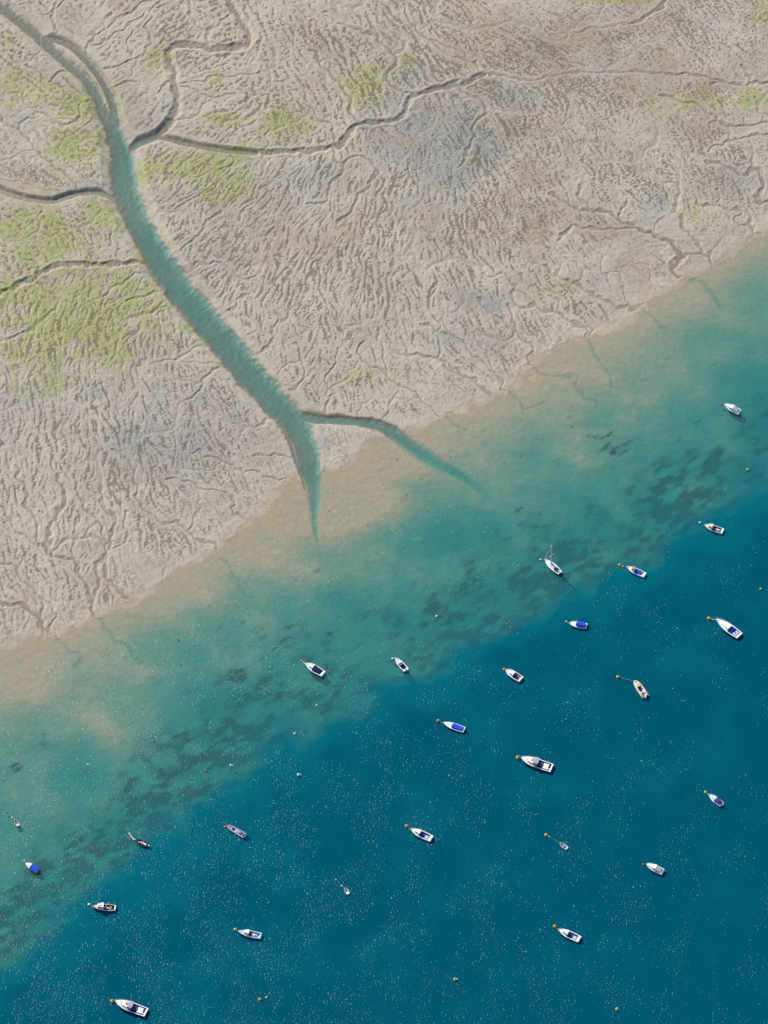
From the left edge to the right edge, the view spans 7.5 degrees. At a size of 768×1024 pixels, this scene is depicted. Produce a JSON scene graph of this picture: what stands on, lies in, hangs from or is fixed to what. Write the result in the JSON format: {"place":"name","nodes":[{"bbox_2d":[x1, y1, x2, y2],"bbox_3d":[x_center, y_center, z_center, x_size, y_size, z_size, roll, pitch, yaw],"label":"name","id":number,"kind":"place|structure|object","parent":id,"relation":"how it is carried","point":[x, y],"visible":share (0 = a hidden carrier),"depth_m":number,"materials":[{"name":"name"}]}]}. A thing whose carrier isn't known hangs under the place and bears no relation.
{"place":"outdoors","nodes":[
{"label":"outdoors","id":0,"kind":"place"},
{"bbox_2d":[0,0,767,940],"bbox_3d":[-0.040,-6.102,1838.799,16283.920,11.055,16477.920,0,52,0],"label":"ground","id":1,"kind":"structure","parent":0,"point":[310,310],"depth_m":1878.47,"materials":[{"name":"beige sand"}]},
{"bbox_2d":[0,367,767,1023],"bbox_3d":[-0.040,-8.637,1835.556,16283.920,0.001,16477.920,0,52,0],"label":"water","id":2,"kind":"structure","parent":0,"point":[484,891],"depth_m":1756.69,"materials":[{"name":"blue liquid"}]},
{"bbox_2d":[26,863,39,872],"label":"day boat","id":3,"kind":"object","parent":2,"relation":"on","point":[33,868],"visible":1,"depth_m":1744.81,"materials":[{"name":"blue paint"}]},
{"bbox_2d":[92,902,115,911],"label":"fishing boat","id":4,"kind":"object","parent":2,"relation":"on","point":[108,907],"visible":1,"depth_m":1735.99,"materials":[{"name":"white paint"}]},
{"bbox_2d":[115,999,148,1016],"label":"fishing boat","id":5,"kind":"object","parent":2,"relation":"on","point":[134,1008],"visible":1,"depth_m":1713.90,"materials":[{"name":"white paint"}]},
{"bbox_2d":[134,839,149,847],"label":"work boat","id":6,"kind":"object","parent":2,"relation":"on","point":[142,843],"visible":1,"depth_m":1750.74,"materials":[{"name":"black paint"}]},
{"bbox_2d":[227,825,246,838],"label":"inflatable boat","id":7,"kind":"object","parent":2,"relation":"on","point":[238,832],"visible":1,"depth_m":1753.14,"materials":[{"name":"grey fabric"}]},
{"bbox_2d":[238,929,261,938],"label":"fishing boat","id":8,"kind":"object","parent":2,"relation":"on","point":[252,934],"visible":1,"depth_m":1730.33,"materials":[{"name":"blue plastic"}]},
{"bbox_2d":[305,662,325,676],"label":"cabin cruiser","id":9,"kind":"object","parent":2,"relation":"on","point":[316,670],"visible":1,"depth_m":1789.72,"materials":[{"name":"white plastic"}]},
{"bbox_2d":[395,657,408,672],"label":"motorboat","id":10,"kind":"object","parent":2,"relation":"on","point":[403,667],"visible":1,"depth_m":1791.38,"materials":[{"name":"white plastic"}]},
{"bbox_2d":[411,828,432,841],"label":"motorboat","id":11,"kind":"object","parent":2,"relation":"on","point":[423,835],"visible":1,"depth_m":1752.32,"materials":[{"name":"white paint"}]},
{"bbox_2d":[443,722,465,732],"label":"motorboat","id":12,"kind":"object","parent":2,"relation":"on","point":[456,727],"visible":1,"depth_m":1776.51,"materials":[{"name":"white paint"}]},
{"bbox_2d":[506,669,522,682],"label":"cabin cruiser","id":13,"kind":"object","parent":2,"relation":"on","point":[515,676],"visible":1,"depth_m":1788.69,"materials":[{"name":"grey plastic"}]},
{"bbox_2d":[521,756,553,772],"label":"fishing boat","id":14,"kind":"object","parent":2,"relation":"on","point":[539,763],"visible":1,"depth_m":1767.90,"materials":[{"name":"white paint"}]},
{"bbox_2d":[545,545,561,574],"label":"sailing yacht","id":15,"kind":"object","parent":2,"relation":"on","point":[553,567],"visible":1,"depth_m":1814.00,"materials":[{"name":"white paint"}]},
{"bbox_2d":[560,843,567,849],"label":"rowing dinghy","id":16,"kind":"object","parent":2,"relation":"on","point":[564,846],"visible":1,"depth_m":1750.29,"materials":[{"name":"grey plastic"}]},
{"bbox_2d":[558,928,581,942],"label":"motorboat","id":17,"kind":"object","parent":2,"relation":"on","point":[571,935],"visible":1,"depth_m":1730.07,"materials":[{"name":"white paint"}]},
{"bbox_2d":[570,621,588,628],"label":"motorboat","id":18,"kind":"object","parent":2,"relation":"on","point":[580,625],"visible":1,"depth_m":1800.37,"materials":[{"name":"blue paint"}]},
{"bbox_2d":[626,566,645,577],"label":"fishing boat","id":19,"kind":"object","parent":2,"relation":"on","point":[637,571],"visible":1,"depth_m":1813.33,"materials":[{"name":"white paint"}]},
{"bbox_2d":[634,680,648,698],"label":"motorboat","id":20,"kind":"object","parent":2,"relation":"on","point":[641,690],"visible":1,"depth_m":1785.54,"materials":[{"name":"beige paint"}]},
{"bbox_2d":[646,863,664,874],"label":"cabin cruiser","id":21,"kind":"object","parent":2,"relation":"on","point":[655,868],"visible":1,"depth_m":1744.19,"materials":[{"name":"white paint"}]},
{"bbox_2d":[704,524,723,533],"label":"fishing boat","id":22,"kind":"object","parent":2,"relation":"on","point":[715,529],"visible":1,"depth_m":1823.75,"materials":[{"name":"beige paint"}]},
{"bbox_2d":[709,794,723,806],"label":"motorboat","id":23,"kind":"object","parent":2,"relation":"on","point":[716,800],"visible":1,"depth_m":1759.60,"materials":[{"name":"white paint"}]},
{"bbox_2d":[716,617,742,639],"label":"motor cruiser","id":24,"kind":"object","parent":2,"relation":"on","point":[732,630],"visible":1,"depth_m":1799.37,"materials":[{"name":"white paint"}]},
{"bbox_2d":[724,403,740,414],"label":"cabin cruiser","id":25,"kind":"object","parent":2,"relation":"on","point":[734,409],"visible":1,"depth_m":1852.77,"materials":[{"name":"white paint"}]}
]}

